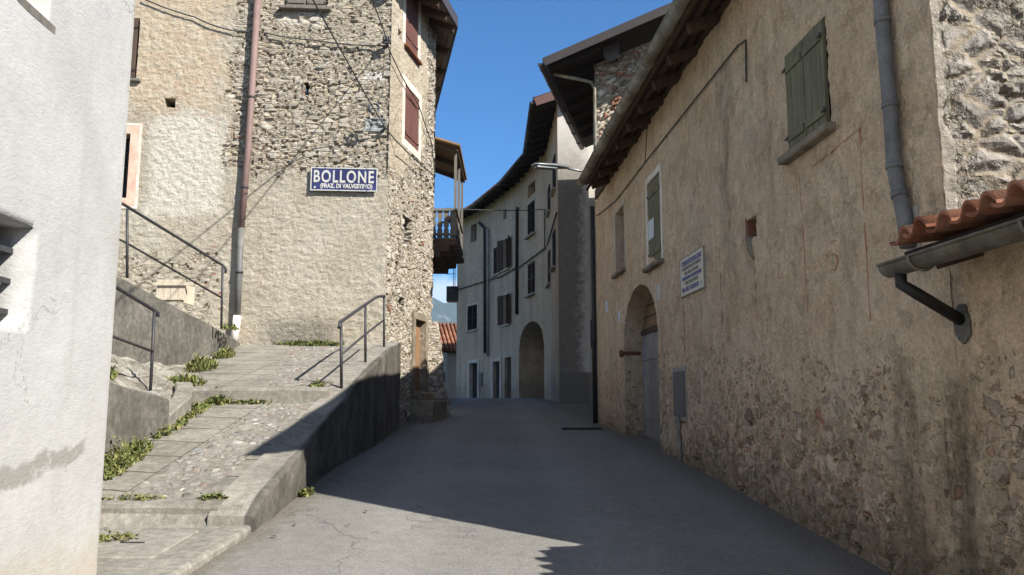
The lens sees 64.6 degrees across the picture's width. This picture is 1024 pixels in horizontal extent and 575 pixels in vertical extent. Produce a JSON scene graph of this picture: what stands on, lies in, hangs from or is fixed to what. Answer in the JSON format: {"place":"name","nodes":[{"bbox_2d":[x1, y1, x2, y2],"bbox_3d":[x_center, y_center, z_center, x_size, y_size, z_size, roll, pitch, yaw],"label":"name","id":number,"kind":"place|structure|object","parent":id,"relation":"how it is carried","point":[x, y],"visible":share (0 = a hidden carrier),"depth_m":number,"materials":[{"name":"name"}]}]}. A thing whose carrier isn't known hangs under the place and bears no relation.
{"place":"outdoors","nodes":[
{"label":"outdoors","id":0,"kind":"place"},
{"bbox_2d":[109,354,216,399],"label":"bank","id":1,"kind":"structure","parent":0,"point":[134,374],"depth_m":10.74,"materials":[{"name":"grey stone"}]},
{"bbox_2d":[110,365,122,378],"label":"weed","id":2,"kind":"object","parent":1,"relation":"on","point":[113,373],"visible":0.19,"depth_m":9.39,"materials":[{"name":"green plant"}]},
{"bbox_2d":[113,285,159,390],"bbox_3d":[-4.556,0.609,9.492,0.113,1.363,1.777,0,-8,-2],"label":"railing","id":3,"kind":"object","parent":1,"relation":"on","point":[156,312],"visible":0.65,"depth_m":10.21,"materials":[{"name":"metal"}]},
{"bbox_2d":[111,276,239,365],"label":"terrace wall","id":4,"kind":"structure","parent":1,"relation":"on","point":[180,334],"depth_m":12.54,"materials":[{"name":"concrete"}]},
{"bbox_2d":[119,202,226,325],"bbox_3d":[-5.461,-0.415,12.654,0.139,1.761,3.308,-2,-8,15],"label":"railing","id":5,"kind":"object","parent":4,"relation":"on","point":[223,267],"visible":0.77,"depth_m":12.76,"materials":[{"name":"metal"}]},
{"bbox_2d":[220,323,238,330],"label":"weed","id":6,"kind":"object","parent":4,"relation":"on","point":[231,327],"visible":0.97,"depth_m":14.28,"materials":[{"name":"green plant"}]},
{"bbox_2d":[165,370,207,385],"bbox_3d":[-4.539,1.226,11.193,0.648,0.358,0.621,8,-11,-43],"label":"weed","id":7,"kind":"object","parent":1,"relation":"on","point":[192,379],"visible":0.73,"depth_m":11.16,"materials":[{"name":"green plant"}]},
{"bbox_2d":[96,505,241,574],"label":"landing","id":8,"kind":"object","parent":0,"point":[118,521],"visible":0.26,"depth_m":6.75,"materials":[{"name":"concrete"}]},
{"bbox_2d":[97,530,198,558],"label":"stone step","id":9,"kind":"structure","parent":8,"relation":"on","point":[149,544],"depth_m":6.14,"materials":[{"name":"stone"}]},
{"bbox_2d":[99,527,139,542],"bbox_3d":[-3.123,1.924,6.303,0.466,0.127,0.304,0,-8,0],"label":"weed","id":10,"kind":"object","parent":9,"relation":"on","point":[123,535],"visible":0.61,"depth_m":6.29,"materials":[{"name":"green plant"}]},
{"bbox_2d":[102,402,260,497],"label":"path","id":11,"kind":"structure","parent":0,"point":[203,427],"depth_m":8.83,"materials":[{"name":"grey stone"}]},
{"bbox_2d":[103,452,132,480],"bbox_3d":[-3.840,1.722,7.752,0.325,0.260,0.598,0,-8,0],"label":"weed","id":12,"kind":"object","parent":11,"relation":"on","point":[118,469],"visible":0.69,"depth_m":7.73,"materials":[{"name":"green plant"}]},
{"bbox_2d":[104,434,153,470],"bbox_3d":[-3.911,1.668,8.166,0.516,0.392,1.046,0,-8,0],"label":"weed","id":13,"kind":"object","parent":11,"relation":"on","point":[137,449],"visible":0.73,"depth_m":8.17,"materials":[{"name":"green plant"}]},
{"bbox_2d":[153,414,189,438],"bbox_3d":[-3.952,1.598,9.415,0.338,0.314,0.938,0,-8,0],"label":"weed","id":14,"kind":"object","parent":11,"relation":"on","point":[179,424],"visible":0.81,"depth_m":9.31,"materials":[{"name":"green plant"}]},
{"bbox_2d":[168,382,192,429],"bbox_3d":[-4.160,1.632,10.042,0.337,0.945,1.570,2,-8,-13],"label":"edging","id":15,"kind":"object","parent":11,"relation":"on","point":[179,402],"visible":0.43,"depth_m":9.94,"materials":[{"name":"concrete"}]},
{"bbox_2d":[182,400,211,420],"bbox_3d":[-3.989,1.542,10.152,0.364,0.289,0.901,0,-8,0],"label":"weed","id":16,"kind":"object","parent":11,"relation":"on","point":[201,407],"visible":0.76,"depth_m":10.15,"materials":[{"name":"green plant"}]},
{"bbox_2d":[202,386,232,405],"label":"weed","id":17,"kind":"object","parent":11,"relation":"on","point":[216,399],"visible":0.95,"depth_m":10.65,"materials":[{"name":"green plant"}]},
{"bbox_2d":[228,398,272,404],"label":"weed","id":18,"kind":"object","parent":11,"relation":"on","point":[251,401],"visible":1,"depth_m":10.68,"materials":[{"name":"green plant"}]},
{"bbox_2d":[193,386,331,403],"bbox_3d":[-3.520,1.471,10.867,2.160,0.295,0.223,0,-8,0],"label":"step","id":19,"kind":"object","parent":11,"relation":"on","point":[287,394],"visible":0.63,"depth_m":10.77,"materials":[{"name":"stone"}]},
{"bbox_2d":[309,380,326,386],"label":"weed","id":20,"kind":"object","parent":19,"relation":"on","point":[318,383],"visible":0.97,"depth_m":11.01,"materials":[{"name":"green plant"}]},
{"bbox_2d":[120,403,306,498],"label":"cobbles","id":21,"kind":"object","parent":0,"point":[229,461],"visible":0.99,"depth_m":8.39,"materials":[{"name":"grey stone"}]},
{"bbox_2d":[183,345,288,386],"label":"path","id":22,"kind":"structure","parent":0,"point":[251,365],"depth_m":12.77,"materials":[{"name":"beige stone"}]},
{"bbox_2d":[183,348,220,372],"bbox_3d":[-4.850,1.157,12.650,0.729,0.408,0.689,-8,-11,44],"label":"weed","id":23,"kind":"object","parent":22,"relation":"on","point":[202,364],"visible":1,"depth_m":12.55,"materials":[{"name":"green plant"}]},
{"bbox_2d":[214,345,237,358],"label":"weed","id":24,"kind":"object","parent":22,"relation":"on","point":[224,352],"visible":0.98,"depth_m":14.11,"materials":[{"name":"green plant"}]},
{"bbox_2d":[198,402,314,500],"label":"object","id":25,"kind":"structure","parent":0,"point":[231,477],"depth_m":8.28,"materials":[{"name":"concrete"}]},
{"bbox_2d":[197,490,228,500],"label":"weed","id":26,"kind":"object","parent":25,"relation":"on","point":[218,495],"visible":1,"depth_m":7.06,"materials":[{"name":"green plant"}]},
{"bbox_2d":[268,345,339,386],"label":"cobbles","id":27,"kind":"object","parent":0,"point":[299,356],"visible":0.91,"depth_m":13.29,"materials":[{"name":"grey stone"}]},
{"bbox_2d":[274,337,344,345],"bbox_3d":[-4.033,1.082,16.148,1.488,0.197,0.388,0,-8,0],"label":"weed","id":28,"kind":"object","parent":27,"relation":"on","point":[311,343],"visible":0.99,"depth_m":16.06,"materials":[{"name":"green plant"}]},
{"bbox_2d":[314,344,377,386],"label":"path","id":29,"kind":"structure","parent":0,"point":[330,371],"depth_m":13.59,"materials":[{"name":"concrete"}]},
{"bbox_2d":[431,297,456,323],"bbox_3d":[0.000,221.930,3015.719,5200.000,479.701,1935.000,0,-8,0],"label":"mountain","id":30,"kind":"structure","parent":0,"point":[441,312],"depth_m":2744.53,"materials":[{"name":"blue"}]},
{"bbox_2d":[306,0,672,302],"label":"sky","id":31,"kind":"structure","parent":0,"point":[493,74],"materials":[{"name":"blue"}]},
{"bbox_2d":[188,398,891,574],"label":"road","id":32,"kind":"structure","parent":0,"point":[499,486],"depth_m":7.47,"materials":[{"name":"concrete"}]},
{"bbox_2d":[101,498,222,513],"bbox_3d":[-3.400,1.954,6.963,1.800,0.261,0.224,0,-8,0],"label":"step","id":33,"kind":"object","parent":32,"relation":"on","point":[172,506],"visible":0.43,"depth_m":6.87,"materials":[{"name":"stone"}]},
{"bbox_2d":[102,492,165,500],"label":"weed","id":34,"kind":"object","parent":33,"relation":"on","point":[139,497],"visible":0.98,"depth_m":7.06,"materials":[{"name":"green plant"}]},
{"bbox_2d":[144,525,250,574],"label":"kerb","id":35,"kind":"structure","parent":32,"relation":"on","point":[202,551],"depth_m":5.95,"materials":[{"name":"concrete"}]},
{"bbox_2d":[297,487,314,496],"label":"weed","id":36,"kind":"object","parent":32,"relation":"on","point":[304,492],"visible":0.97,"depth_m":8.33,"materials":[{"name":"green plant"}]},
{"bbox_2d":[561,427,601,428],"bbox_3d":[1.370,2.792,16.073,0.780,0.018,0.670,0,-8,0],"label":"drain grate","id":37,"kind":"object","parent":32,"relation":"on","point":[581,428],"visible":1,"depth_m":15.90,"materials":[{"name":"grey metal"}]},
{"bbox_3d":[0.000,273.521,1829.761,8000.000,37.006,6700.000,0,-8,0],"label":"ground","id":38,"kind":"structure","parent":0,"visible":0},
{"bbox_2d":[0,0,135,574],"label":"white house","id":39,"kind":"structure","parent":38,"relation":"on","point":[65,69],"depth_m":4.41,"materials":[{"name":"paint"}]},
{"bbox_2d":[0,244,12,314],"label":"window","id":40,"kind":"structure","parent":39,"relation":"in","point":[4,249],"depth_m":4.07,"materials":[{"name":"metal"}]},
{"bbox_2d":[17,0,55,34],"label":"window","id":41,"kind":"structure","parent":39,"relation":"in","point":[25,4],"depth_m":4.18,"materials":[{"name":"stone"}]},
{"bbox_2d":[105,383,168,453],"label":"garden wall","id":42,"kind":"structure","parent":38,"relation":"on","point":[133,412],"depth_m":8.73,"materials":[{"name":"concrete"}]},
{"bbox_2d":[117,0,457,424],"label":"stone house","id":43,"kind":"structure","parent":38,"relation":"on","point":[236,132],"depth_m":16.72,"materials":[{"name":"beige stone"}]},
{"bbox_2d":[121,123,142,208],"bbox_3d":[-8.014,-2.449,16.520,0.924,1.782,0.334,1,-8,-4],"label":"window","id":44,"kind":"structure","parent":43,"relation":"in","point":[129,193],"depth_m":16.42,"materials":[{"name":"stone"}]},
{"bbox_2d":[130,18,140,82],"bbox_3d":[-7.977,-4.923,16.790,0.674,1.452,0.330,1,-8,-4],"label":"window","id":45,"kind":"structure","parent":43,"relation":"in","point":[136,30],"depth_m":16.70,"materials":[{"name":"stone"}]},
{"bbox_2d":[278,0,330,12],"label":"window","id":46,"kind":"structure","parent":43,"relation":"in","point":[291,5],"depth_m":17.10,"materials":[{"name":"grey stone"}]},
{"bbox_2d":[310,167,377,191],"bbox_3d":[-3.446,-2.218,16.615,1.353,0.490,0.026,1,-8,-4],"label":"town sign","id":47,"kind":"object","parent":43,"relation":"attached to","point":[342,179],"visible":1,"depth_m":16.61,"materials":[{"name":"blue metal"}]},
{"bbox_2d":[312,0,432,174],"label":"overhead wire","id":48,"kind":"object","parent":43,"relation":"attached to","point":[362,88],"visible":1,"depth_m":16.08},
{"bbox_2d":[368,103,379,113],"bbox_3d":[-2.811,-3.650,16.491,0.264,0.224,0.063,0,-8,0],"label":"wire coil","id":49,"kind":"object","parent":48,"relation":"hanging from","point":[378,107],"visible":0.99,"depth_m":16.48,"materials":[{"name":"metal"}]},
{"bbox_2d":[372,0,386,38],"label":"overhead wire","id":50,"kind":"object","parent":43,"relation":"attached to","point":[379,18],"visible":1,"depth_m":14.61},
{"bbox_2d":[401,74,421,160],"bbox_3d":[-2.300,-3.849,18.463,0.077,1.607,1.370,-2,-8,11],"label":"window","id":51,"kind":"structure","parent":43,"relation":"in","point":[410,108],"depth_m":18.42,"materials":[{"name":"wood"}]},
{"bbox_2d":[403,0,421,65],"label":"window","id":52,"kind":"structure","parent":43,"relation":"in","point":[411,9],"depth_m":18.67,"materials":[{"name":"wood"}]},
{"bbox_2d":[409,311,427,390],"bbox_3d":[-2.187,1.476,18.517,0.210,1.775,1.090,-2,-8,11],"label":"door","id":53,"kind":"structure","parent":43,"relation":"in","point":[418,318],"depth_m":18.78,"materials":[{"name":"wood"}]},
{"bbox_2d":[432,137,466,273],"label":"wooden balcony","id":54,"kind":"structure","parent":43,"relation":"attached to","point":[447,250],"depth_m":22.70,"materials":[{"name":"brown wood"}]},
{"bbox_2d":[207,342,400,531],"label":"retaining wall","id":55,"kind":"structure","parent":38,"relation":"on","point":[358,413],"depth_m":9.87,"materials":[{"name":"concrete"}]},
{"bbox_2d":[337,295,385,388],"bbox_3d":[-2.365,0.759,12.999,0.089,1.791,3.883,0,-8,0],"label":"railing","id":56,"kind":"object","parent":55,"relation":"on","point":[345,318],"visible":0.95,"depth_m":12.90,"materials":[{"name":"metal"}]},
{"bbox_2d":[438,322,456,397],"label":"distant house","id":57,"kind":"structure","parent":38,"relation":"on","point":[448,335],"depth_m":50.03,"materials":[{"name":"paint"}]},
{"bbox_2d":[443,92,597,403],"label":"curved house","id":58,"kind":"structure","parent":38,"relation":"on","point":[519,294],"depth_m":32.93,"materials":[{"name":"paint"}]},
{"bbox_2d":[465,302,477,332],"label":"window","id":59,"kind":"structure","parent":58,"relation":"in","point":[473,313],"depth_m":40.70,"materials":[{"name":"black glass"}]},
{"bbox_2d":[468,359,479,397],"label":"door","id":60,"kind":"structure","parent":58,"relation":"in","point":[473,369],"depth_m":40.34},
{"bbox_2d":[491,245,500,276],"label":"window","id":61,"kind":"structure","parent":58,"relation":"in","point":[495,247],"depth_m":38.19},
{"bbox_2d":[491,357,501,397],"bbox_3d":[-0.617,4.587,37.050,0.250,2.737,1.390,3,-8,-19],"label":"door","id":62,"kind":"structure","parent":58,"relation":"in","point":[499,359],"depth_m":37.32,"materials":[{"name":"grey stone"}]},
{"bbox_2d":[460,209,543,210],"bbox_3d":[-0.378,-2.698,27.788,0.030,1.498,7.098,-4,-9,27],"label":"overhead wire","id":63,"kind":"object","parent":58,"relation":"attached to","point":[501,210],"visible":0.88,"depth_m":27.82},
{"bbox_2d":[497,235,509,271],"bbox_3d":[-0.261,-1.528,36.546,0.363,1.547,1.602,3,-8,-19],"label":"window","id":64,"kind":"structure","parent":58,"relation":"in","point":[500,244],"depth_m":36.94,"materials":[{"name":"wood"}]},
{"bbox_2d":[497,292,509,326],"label":"window","id":65,"kind":"structure","parent":58,"relation":"in","point":[500,299],"depth_m":36.58,"materials":[{"name":"wood"}]},
{"bbox_2d":[508,357,510,397],"bbox_3d":[-0.018,4.415,35.600,0.050,2.678,0.911,3,-8,-19],"label":"door","id":66,"kind":"structure","parent":58,"relation":"in","point":[509,359],"depth_m":35.85,"materials":[{"name":"brown wood"}]},
{"bbox_2d":[523,261,535,297],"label":"window","id":67,"kind":"structure","parent":58,"relation":"in","point":[532,265],"depth_m":32.64,"materials":[{"name":"black glass"}]},
{"bbox_2d":[524,197,535,239],"bbox_3d":[0.792,-2.798,32.932,0.320,1.504,1.361,2,-8,-13],"label":"window","id":68,"kind":"structure","parent":58,"relation":"in","point":[532,220],"depth_m":32.95,"materials":[{"name":"black glass"}]},
{"bbox_2d":[545,184,550,217],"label":"window","id":69,"kind":"structure","parent":58,"relation":"in","point":[548,210],"depth_m":28.89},
{"bbox_2d":[545,249,550,288],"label":"window","id":70,"kind":"structure","parent":58,"relation":"in","point":[548,283],"depth_m":28.57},
{"bbox_2d":[549,154,555,196],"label":"window","id":71,"kind":"structure","parent":58,"relation":"in","point":[553,189],"depth_m":26.63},
{"bbox_2d":[549,229,555,272],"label":"window","id":72,"kind":"structure","parent":58,"relation":"in","point":[553,267],"depth_m":26.48,"materials":[{"name":"black glass"}]},
{"bbox_2d":[590,320,596,346],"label":"window","id":73,"kind":"structure","parent":58,"relation":"in","point":[590,320],"depth_m":25.43,"materials":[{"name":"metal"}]},
{"bbox_2d":[537,2,671,149],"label":"gabled house","id":74,"kind":"structure","parent":38,"relation":"on","point":[588,80],"depth_m":19.34,"materials":[{"name":"rubble stone"},{"name":"brown metal"}]},
{"bbox_2d":[531,163,582,171],"bbox_3d":[1.255,-2.691,18.443,1.886,0.187,0.282,5,-9,-32],"label":"street lamp","id":75,"kind":"object","parent":74,"relation":"attached to","point":[549,166],"visible":0.94,"depth_m":18.14,"materials":[{"name":"metal"}]},
{"bbox_2d":[577,0,1023,574],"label":"long house","id":76,"kind":"structure","parent":38,"relation":"on","point":[791,166],"depth_m":6.96,"materials":[{"name":"beige paint"}]},
{"bbox_2d":[611,199,625,278],"bbox_3d":[2.023,-0.898,15.240,0.160,1.341,1.041,0,-8,-4],"label":"window","id":77,"kind":"structure","parent":76,"relation":"in","point":[620,271],"depth_m":15.09,"materials":[{"name":"stone"}]},
{"bbox_2d":[619,294,660,441],"bbox_3d":[2.315,1.415,13.521,0.510,2.952,2.734,0,-8,-4],"label":"door","id":78,"kind":"structure","parent":76,"relation":"in","point":[651,383],"depth_m":14.14,"materials":[{"name":"beige wood"}]},
{"bbox_2d":[648,217,653,240],"bbox_3d":[2.193,-0.917,12.761,0.008,0.312,0.356,1,-8,-4],"label":"paper notice","id":79,"kind":"object","parent":76,"relation":"attached to","point":[650,229],"visible":1,"depth_m":12.73,"materials":[{"name":"white paper"}]},
{"bbox_2d":[642,162,663,272],"bbox_3d":[2.191,-1.054,12.546,0.160,1.528,1.045,0,-8,-4],"label":"window","id":80,"kind":"structure","parent":76,"relation":"in","point":[654,197],"depth_m":12.49,"materials":[{"name":"wood"}]},
{"bbox_2d":[679,245,706,297],"bbox_3d":[2.329,-0.187,10.405,0.055,0.519,1.067,0,-8,-4],"label":"wall plaque","id":81,"kind":"object","parent":76,"relation":"attached to","point":[692,272],"depth_m":10.31,"materials":[{"name":"white metal"}]},
{"bbox_2d":[777,19,835,164],"bbox_3d":[2.580,-1.713,7.008,0.240,1.064,0.999,0,-8,-4],"label":"window","id":82,"kind":"structure","parent":76,"relation":"in","point":[805,70],"depth_m":6.91,"materials":[{"name":"wood"}]},
{"bbox_2d":[876,179,1023,574],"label":"tiled shed","id":83,"kind":"structure","parent":38,"relation":"on","point":[977,247],"depth_m":4.50,"materials":[{"name":"beige paint"}]},
{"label":"terrace","id":84,"kind":"structure","parent":0,"visible":0},
{"bbox_2d":[154,279,194,305],"bbox_3d":[-6.276,0.095,15.228,0.726,0.435,0.510,0,-8,0],"label":"wooden crate","id":85,"kind":"object","parent":84,"relation":"on","point":[170,290],"visible":0.86,"depth_m":15.02,"materials":[{"name":"beige wood"}]}
]}

